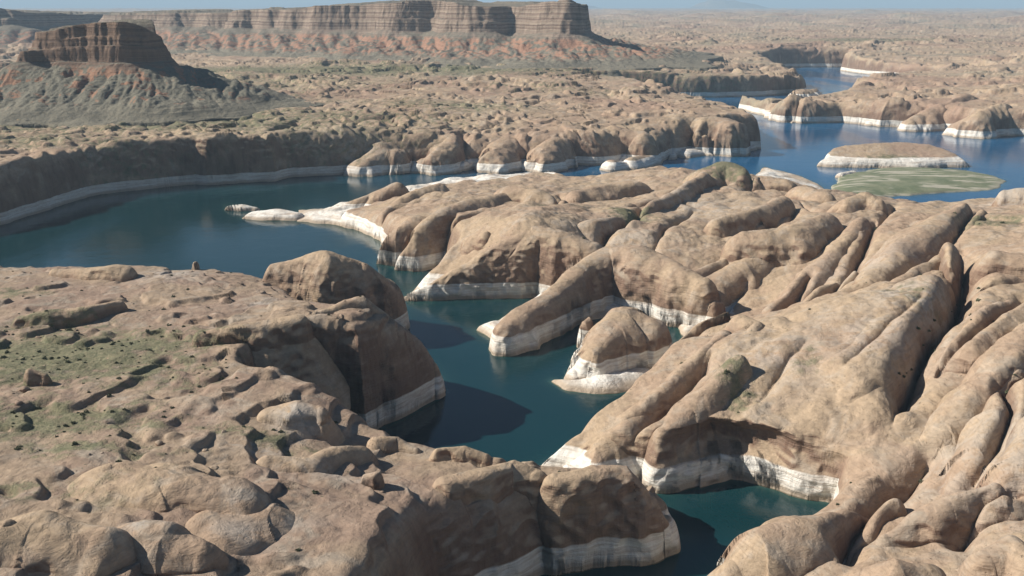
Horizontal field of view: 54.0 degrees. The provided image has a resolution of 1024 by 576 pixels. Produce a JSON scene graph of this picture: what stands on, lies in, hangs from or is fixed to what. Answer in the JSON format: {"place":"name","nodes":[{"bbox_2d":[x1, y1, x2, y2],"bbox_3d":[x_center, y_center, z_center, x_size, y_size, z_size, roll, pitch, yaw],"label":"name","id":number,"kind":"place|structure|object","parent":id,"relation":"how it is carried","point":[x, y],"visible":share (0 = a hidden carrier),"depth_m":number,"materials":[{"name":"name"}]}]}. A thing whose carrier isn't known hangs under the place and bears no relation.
{"place":"outdoors","nodes":[
{"label":"outdoors","id":0,"kind":"place"},
{"bbox_2d":[0,265,670,575],"bbox_3d":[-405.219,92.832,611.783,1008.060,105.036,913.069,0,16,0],"label":"terrain","id":1,"kind":"structure","parent":0,"point":[410,521],"depth_m":573.55,"materials":[{"name":"stone"}]},
{"bbox_2d":[15,400,22,405],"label":"boulder","id":2,"kind":"object","parent":1,"relation":"on","point":[18,403],"visible":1,"depth_m":583.55,"materials":[{"name":"stone"}]},
{"bbox_2d":[19,386,29,392],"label":"boulder","id":3,"kind":"object","parent":1,"relation":"on","point":[23,389],"visible":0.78,"depth_m":608.57,"materials":[{"name":"stone"}]},
{"bbox_2d":[23,368,52,385],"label":"boulder","id":4,"kind":"object","parent":1,"relation":"on","point":[32,377],"visible":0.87,"depth_m":618.99,"materials":[{"name":"stone"}]},
{"bbox_2d":[0,510,136,575],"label":"rock outcrop","id":5,"kind":"object","parent":1,"relation":"on","point":[44,543],"visible":0.99,"depth_m":402.30,"materials":[{"name":"stone"}]},
{"bbox_2d":[1,519,15,526],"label":"boulder","id":6,"kind":"object","parent":5,"relation":"on","point":[8,522],"visible":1,"depth_m":405.16,"materials":[{"name":"stone"}]},
{"bbox_2d":[11,300,127,328],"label":"rock ledge","id":7,"kind":"object","parent":1,"relation":"on","point":[67,318],"visible":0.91,"depth_m":759.14,"materials":[{"name":"stone"}]},
{"bbox_2d":[48,264,137,281],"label":"rock ledge","id":8,"kind":"object","parent":1,"relation":"on","point":[119,272],"visible":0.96,"depth_m":898.78,"materials":[{"name":"stone"}]},
{"bbox_2d":[155,440,163,445],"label":"boulder","id":9,"kind":"object","parent":1,"relation":"on","point":[158,442],"visible":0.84,"depth_m":533.63,"materials":[{"name":"stone"}]},
{"bbox_2d":[67,461,271,514],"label":"rock outcrop","id":10,"kind":"object","parent":1,"relation":"on","point":[163,487],"visible":1,"depth_m":463.93,"materials":[{"name":"stone"}]},
{"bbox_2d":[117,520,228,575],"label":"rock outcrop","id":11,"kind":"object","parent":1,"relation":"on","point":[165,548],"visible":0.98,"depth_m":416.32,"materials":[{"name":"stone"}]},
{"bbox_2d":[192,261,199,269],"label":"rock pinnacle","id":12,"kind":"object","parent":1,"relation":"on","point":[195,265],"visible":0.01,"depth_m":958.23,"materials":[{"name":"stone"}]},
{"bbox_2d":[210,465,218,469],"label":"boulder","id":13,"kind":"object","parent":1,"relation":"on","point":[214,467],"visible":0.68,"depth_m":507.50,"materials":[{"name":"stone"}]},
{"bbox_2d":[185,503,294,556],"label":"rock outcrop","id":14,"kind":"object","parent":1,"relation":"on","point":[228,534],"visible":0.96,"depth_m":446.73,"materials":[{"name":"stone"}]},
{"bbox_2d":[192,314,350,409],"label":"rock ledge","id":15,"kind":"object","parent":1,"relation":"on","point":[291,345],"visible":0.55,"depth_m":700.94,"materials":[{"name":"stone"}]},
{"bbox_2d":[257,400,344,445],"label":"boulder","id":16,"kind":"object","parent":1,"relation":"on","point":[303,419],"visible":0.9,"depth_m":576.87,"materials":[{"name":"stone"}]},
{"bbox_2d":[255,446,378,473],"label":"rock outcrop","id":17,"kind":"object","parent":1,"relation":"on","point":[331,460],"visible":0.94,"depth_m":527.29,"materials":[{"name":"stone"}]},
{"bbox_2d":[262,250,409,329],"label":"sandstone dome","id":18,"kind":"structure","parent":1,"relation":"on","point":[326,276],"depth_m":917.27,"materials":[{"name":"beige stone"}]},
{"bbox_2d":[361,471,384,489],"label":"boulder","id":19,"kind":"object","parent":1,"relation":"on","point":[374,480],"visible":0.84,"depth_m":509.65,"materials":[{"name":"stone"}]},
{"bbox_2d":[312,296,445,399],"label":"rock headland","id":20,"kind":"structure","parent":1,"relation":"on","point":[360,302],"depth_m":755.82,"materials":[{"name":"stone"}]},
{"bbox_2d":[366,436,421,453],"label":"sandstone dome","id":21,"kind":"structure","parent":1,"relation":"on","point":[387,444],"depth_m":581.09,"materials":[{"name":"brown stone"}]},
{"bbox_2d":[428,446,491,467],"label":"sandstone dome","id":22,"kind":"structure","parent":1,"relation":"on","point":[476,458],"depth_m":569.84,"materials":[{"name":"brown stone"}]},
{"bbox_2d":[432,460,547,510],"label":"sandstone dome","id":23,"kind":"structure","parent":1,"relation":"on","point":[497,483],"depth_m":536.05,"materials":[{"name":"brown stone"}]},
{"bbox_2d":[536,465,680,575],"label":"sandstone dome","id":24,"kind":"structure","parent":1,"relation":"on","point":[590,517],"depth_m":551.39,"materials":[{"name":"brown stone"}]},
{"bbox_2d":[0,7,1023,224],"bbox_3d":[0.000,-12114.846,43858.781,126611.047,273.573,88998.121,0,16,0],"label":"terrain","id":25,"kind":"structure","parent":0,"point":[907,60],"depth_m":2637.51,"materials":[{"name":"stone"}]},
{"bbox_2d":[0,8,122,47],"bbox_3d":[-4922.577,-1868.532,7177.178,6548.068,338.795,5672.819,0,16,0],"label":"mesa","id":26,"kind":"structure","parent":25,"relation":"on","point":[17,27],"depth_m":5448.19,"materials":[{"name":"brown stone"}]},
{"bbox_2d":[0,19,324,127],"bbox_3d":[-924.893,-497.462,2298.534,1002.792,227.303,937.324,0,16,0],"label":"butte","id":27,"kind":"object","parent":25,"relation":"on","point":[129,72],"visible":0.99,"depth_m":2121.75,"materials":[{"name":"brown stone"}]},
{"bbox_2d":[343,141,412,176],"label":"rock lobe","id":28,"kind":"object","parent":25,"relation":"on","point":[379,158],"visible":0.94,"depth_m":1862.18,"materials":[{"name":"stone"}]},
{"bbox_2d":[98,0,723,76],"bbox_3d":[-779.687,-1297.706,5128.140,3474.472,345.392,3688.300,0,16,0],"label":"mesa","id":29,"kind":"structure","parent":25,"relation":"on","point":[534,34],"depth_m":4207.52,"materials":[{"name":"brown stone"}]},
{"bbox_2d":[410,135,474,175],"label":"rock lobe","id":30,"kind":"object","parent":25,"relation":"on","point":[451,154],"visible":0.98,"depth_m":1878.32,"materials":[{"name":"stone"}]},
{"bbox_2d":[474,136,525,173],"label":"rock lobe","id":31,"kind":"object","parent":25,"relation":"on","point":[505,155],"visible":0.99,"depth_m":1895.48,"materials":[{"name":"stone"}]},
{"bbox_2d":[521,136,577,172],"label":"rock lobe","id":32,"kind":"object","parent":25,"relation":"on","point":[556,154],"visible":0.94,"depth_m":1907.41,"materials":[{"name":"stone"}]},
{"bbox_2d":[605,125,662,162],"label":"sandstone dome","id":33,"kind":"structure","parent":25,"relation":"on","point":[639,143],"depth_m":1989.04,"materials":[{"name":"beige stone"}]},
{"bbox_2d":[650,134,676,160],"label":"sandstone dome","id":34,"kind":"structure","parent":25,"relation":"on","point":[663,149],"depth_m":2037.89,"materials":[{"name":"grey stone"}]},
{"bbox_2d":[690,116,750,156],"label":"rock headland","id":35,"kind":"structure","parent":25,"relation":"on","point":[718,136],"depth_m":2090.84,"materials":[{"name":"stone"}]},
{"bbox_2d":[764,94,813,122],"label":"sandstone dome","id":36,"kind":"structure","parent":25,"relation":"on","point":[784,110],"depth_m":2696.57,"materials":[{"name":"beige stone"}]},
{"bbox_2d":[864,89,932,125],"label":"rock ridge","id":37,"kind":"object","parent":25,"relation":"on","point":[868,123],"visible":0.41,"depth_m":2625.06,"materials":[{"name":"stone"}]},
{"bbox_2d":[897,94,977,131],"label":"rock ridge","id":38,"kind":"object","parent":25,"relation":"on","point":[930,119],"visible":0.95,"depth_m":2519.02,"materials":[{"name":"stone"}]},
{"bbox_2d":[942,103,1015,138],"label":"rock ridge","id":39,"kind":"object","parent":25,"relation":"on","point":[992,122],"visible":0.96,"depth_m":2391.37,"materials":[{"name":"stone"}]},
{"bbox_2d":[0,67,1023,575],"bbox_3d":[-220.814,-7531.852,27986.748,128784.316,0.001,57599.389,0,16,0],"label":"lake water","id":40,"kind":"structure","parent":0,"point":[522,407],"depth_m":1266.91,"materials":[{"name":"blue liquid"}]},
{"bbox_2d":[225,204,259,211],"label":"rock islet","id":41,"kind":"object","parent":40,"relation":"in","point":[240,207],"visible":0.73,"depth_m":1530.62,"materials":[{"name":"stone"}]},
{"bbox_2d":[242,209,303,220],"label":"rock ridge","id":42,"kind":"object","parent":40,"relation":"in","point":[275,215],"visible":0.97,"depth_m":1466.44,"materials":[{"name":"stone"}]},
{"bbox_2d":[577,317,593,347],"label":"boulder","id":43,"kind":"object","parent":40,"relation":"in","point":[586,325],"visible":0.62,"depth_m":912.16,"materials":[{"name":"stone"}]},
{"bbox_2d":[551,368,649,394],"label":"rock islet","id":44,"kind":"object","parent":40,"relation":"in","point":[616,383],"visible":0.87,"depth_m":816.60,"materials":[{"name":"stone"}]},
{"bbox_2d":[599,160,629,171],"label":"rock islet","id":45,"kind":"object","parent":40,"relation":"in","point":[611,166],"visible":0.88,"depth_m":1897.87,"materials":[{"name":"stone"}]},
{"bbox_2d":[564,307,672,379],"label":"sandstone dome","id":46,"kind":"structure","parent":40,"relation":"in","point":[618,339],"depth_m":851.55,"materials":[{"name":"beige stone"}]},
{"bbox_2d":[623,155,661,169],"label":"rock islet","id":47,"kind":"object","parent":40,"relation":"in","point":[639,162],"visible":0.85,"depth_m":1930.14,"materials":[{"name":"stone"}]},
{"bbox_2d":[678,144,756,157],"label":"rock islet","id":48,"kind":"object","parent":40,"relation":"in","point":[689,153],"visible":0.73,"depth_m":2082.99,"materials":[{"name":"stone"}]},
{"bbox_2d":[788,89,821,96],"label":"rock island","id":49,"kind":"object","parent":40,"relation":"in","point":[808,92],"visible":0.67,"depth_m":3387.58,"materials":[{"name":"stone"}]},
{"bbox_2d":[835,171,855,177],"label":"rock islet","id":50,"kind":"object","parent":40,"relation":"in","point":[841,174],"visible":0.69,"depth_m":1830.81,"materials":[{"name":"stone"}]},
{"bbox_2d":[817,142,969,167],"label":"rock island","id":51,"kind":"object","parent":40,"relation":"in","point":[887,155],"visible":0.98,"depth_m":1957.39,"materials":[{"name":"stone"}]},
{"bbox_2d":[831,167,1005,196],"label":"sandbar","id":52,"kind":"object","parent":40,"relation":"in","point":[896,181],"depth_m":1747.88,"materials":[{"name":"green sand"}]},
{"bbox_2d":[297,166,1023,575],"bbox_3d":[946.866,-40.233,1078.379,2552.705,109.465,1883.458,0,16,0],"label":"terrain","id":53,"kind":"structure","parent":0,"point":[795,428],"depth_m":743.57,"materials":[{"name":"stone"}]},
{"bbox_2d":[325,182,408,210],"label":"rock ridge","id":54,"kind":"object","parent":53,"relation":"on","point":[394,189],"visible":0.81,"depth_m":1499.98,"materials":[{"name":"stone"}]},
{"bbox_2d":[389,183,449,205],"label":"rock ridge","id":55,"kind":"object","parent":53,"relation":"on","point":[413,195],"visible":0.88,"depth_m":1435.51,"materials":[{"name":"stone"}]},
{"bbox_2d":[394,193,510,271],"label":"rock headland","id":56,"kind":"structure","parent":53,"relation":"on","point":[424,249],"depth_m":1201.52,"materials":[{"name":"stone"}]},
{"bbox_2d":[460,231,490,254],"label":"rock ridge","id":57,"kind":"object","parent":53,"relation":"on","point":[478,241],"visible":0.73,"depth_m":1110.18,"materials":[{"name":"stone"}]},
{"bbox_2d":[407,226,602,301],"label":"rock bluff","id":58,"kind":"structure","parent":53,"relation":"on","point":[561,252],"depth_m":1064.35,"materials":[{"name":"stone"}]},
{"bbox_2d":[494,186,567,204],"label":"sandstone dome","id":59,"kind":"structure","parent":53,"relation":"on","point":[518,194],"depth_m":1333.83,"materials":[{"name":"beige stone"}]},
{"bbox_2d":[577,216,625,244],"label":"sandstone dome","id":60,"kind":"structure","parent":53,"relation":"on","point":[599,230],"depth_m":1119.66,"materials":[{"name":"beige stone"}]},
{"bbox_2d":[489,245,725,356],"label":"rock headland","id":61,"kind":"structure","parent":53,"relation":"on","point":[666,290],"depth_m":976.74,"materials":[{"name":"stone"}]},
{"bbox_2d":[565,181,651,202],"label":"sandstone dome","id":62,"kind":"structure","parent":53,"relation":"on","point":[605,192],"depth_m":1376.52,"materials":[{"name":"beige stone"}]},
{"bbox_2d":[564,330,731,479],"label":"rock fin","id":63,"kind":"object","parent":53,"relation":"on","point":[679,382],"visible":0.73,"depth_m":688.19,"materials":[{"name":"stone"}]},
{"bbox_2d":[629,172,715,220],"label":"rock fin","id":64,"kind":"object","parent":53,"relation":"on","point":[698,184],"visible":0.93,"depth_m":1306.37,"materials":[{"name":"stone"}]},
{"bbox_2d":[652,312,730,367],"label":"rock fin","id":65,"kind":"object","parent":53,"relation":"on","point":[697,330],"visible":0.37,"depth_m":809.30,"materials":[{"name":"stone"}]},
{"bbox_2d":[640,355,752,493],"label":"rock fin","id":66,"kind":"object","parent":53,"relation":"on","point":[682,452],"visible":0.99,"depth_m":655.50,"materials":[{"name":"stone"}]},
{"bbox_2d":[693,258,727,276],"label":"rock fin","id":67,"kind":"object","parent":53,"relation":"on","point":[707,270],"visible":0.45,"depth_m":1028.25,"materials":[{"name":"stone"}]},
{"bbox_2d":[683,161,761,191],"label":"sandstone dome","id":68,"kind":"structure","parent":53,"relation":"on","point":[722,173],"depth_m":1445.92,"materials":[{"name":"beige stone"}]},
{"bbox_2d":[707,258,771,309],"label":"rock fin","id":69,"kind":"object","parent":53,"relation":"on","point":[735,280],"visible":0.85,"depth_m":1011.87,"materials":[{"name":"stone"}]},
{"bbox_2d":[724,314,763,332],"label":"sandstone dome","id":70,"kind":"structure","parent":53,"relation":"on","point":[737,322],"depth_m":765.59,"materials":[{"name":"beige stone"}]},
{"bbox_2d":[703,196,795,237],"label":"rock fin","id":71,"kind":"object","parent":53,"relation":"on","point":[771,213],"visible":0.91,"depth_m":1158.75,"materials":[{"name":"stone"}]},
{"bbox_2d":[760,178,796,191],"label":"sandstone dome","id":72,"kind":"structure","parent":53,"relation":"on","point":[780,184],"depth_m":1432.90,"materials":[{"name":"beige stone"}]},
{"bbox_2d":[720,213,843,266],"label":"rock fin","id":73,"kind":"object","parent":53,"relation":"on","point":[799,242],"visible":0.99,"depth_m":1041.02,"materials":[{"name":"stone"}]},
{"bbox_2d":[707,498,906,575],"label":"sandstone dome","id":74,"kind":"structure","parent":53,"relation":"on","point":[794,546],"depth_m":516.47,"materials":[{"name":"brown stone"}]},
{"bbox_2d":[785,186,836,202],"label":"sandstone dome","id":75,"kind":"structure","parent":53,"relation":"on","point":[805,193],"depth_m":1315.76,"materials":[{"name":"beige stone"}]},
{"bbox_2d":[760,217,872,313],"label":"rock fin","id":76,"kind":"object","parent":53,"relation":"on","point":[809,279],"visible":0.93,"depth_m":987.52,"materials":[{"name":"stone"}]},
{"bbox_2d":[804,271,858,300],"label":"rock fin","id":77,"kind":"object","parent":53,"relation":"on","point":[828,288],"visible":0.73,"depth_m":924.89,"materials":[{"name":"stone"}]},
{"bbox_2d":[837,279,874,292],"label":"rock fin","id":78,"kind":"object","parent":53,"relation":"on","point":[864,283],"visible":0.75,"depth_m":882.60,"materials":[{"name":"stone"}]},
{"bbox_2d":[827,192,887,216],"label":"sandstone dome","id":79,"kind":"structure","parent":53,"relation":"on","point":[861,201],"depth_m":1198.63,"materials":[{"name":"beige stone"}]},
{"bbox_2d":[818,274,954,412],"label":"sandstone shoulder","id":80,"kind":"object","parent":53,"relation":"on","point":[884,350],"visible":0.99,"depth_m":693.11},
{"bbox_2d":[843,557,945,575],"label":"sandstone dome","id":81,"kind":"structure","parent":53,"relation":"on","point":[890,566],"depth_m":483.19,"materials":[{"name":"brown stone"}]},
{"bbox_2d":[890,255,940,282],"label":"rock fin","id":82,"kind":"object","parent":53,"relation":"on","point":[934,262],"visible":0.81,"depth_m":867.65,"materials":[{"name":"stone"}]},
{"bbox_2d":[852,203,987,284],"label":"rock fin","id":83,"kind":"object","parent":53,"relation":"on","point":[900,253],"visible":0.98,"depth_m":974.88,"materials":[{"name":"stone"}]},
{"bbox_2d":[873,483,1011,551],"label":"rock fin","id":84,"kind":"object","parent":53,"relation":"on","point":[960,521],"visible":0.99,"depth_m":528.56,"materials":[{"name":"stone"}]},
{"bbox_2d":[938,242,961,318],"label":"rock block","id":85,"kind":"object","parent":53,"relation":"on","point":[950,266],"visible":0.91,"depth_m":864.62,"materials":[{"name":"stone"}]},
{"bbox_2d":[919,323,1023,448],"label":"rock fin","id":86,"kind":"object","parent":53,"relation":"on","point":[995,366],"visible":1,"depth_m":632.85,"materials":[{"name":"stone"}]},
{"bbox_2d":[938,369,1023,495],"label":"rock fin","id":87,"kind":"object","parent":53,"relation":"on","point":[981,442],"visible":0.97,"depth_m":583.99,"materials":[{"name":"stone"}]},
{"bbox_2d":[938,300,1023,375],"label":"rock fin","id":88,"kind":"object","parent":53,"relation":"on","point":[981,332],"visible":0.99,"depth_m":693.81,"materials":[{"name":"stone"}]},
{"bbox_2d":[958,535,1023,575],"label":"sandstone dome","id":89,"kind":"structure","parent":53,"relation":"on","point":[1003,556],"depth_m":475.86,"materials":[{"name":"brown stone"}]},
{"bbox_2d":[959,250,1023,314],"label":"rock block","id":90,"kind":"object","parent":53,"relation":"on","point":[992,261],"visible":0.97,"depth_m":843.96,"materials":[{"name":"stone"}]},
{"bbox_2d":[976,417,1023,520],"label":"rock fin","id":91,"kind":"object","parent":53,"relation":"on","point":[1006,470],"visible":0.92,"depth_m":542.44,"materials":[{"name":"stone"}]},
{"bbox_2d":[985,213,1023,222],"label":"sandstone dome","id":92,"kind":"structure","parent":53,"relation":"on","point":[1009,217],"depth_m":1068.59,"materials":[{"name":"beige stone"}]},
{"bbox_2d":[991,188,1023,206],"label":"sandstone dome","id":93,"kind":"structure","parent":53,"relation":"on","point":[1014,196],"depth_m":1220.96,"materials":[{"name":"beige stone"}]},
{"bbox_2d":[690,0,768,8],"bbox_3d":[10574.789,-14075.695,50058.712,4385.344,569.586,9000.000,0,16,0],"label":"mountain","id":94,"kind":"structure","parent":0,"point":[716,4],"depth_m":47611.58,"materials":[{"name":"grey stone"}]}
]}

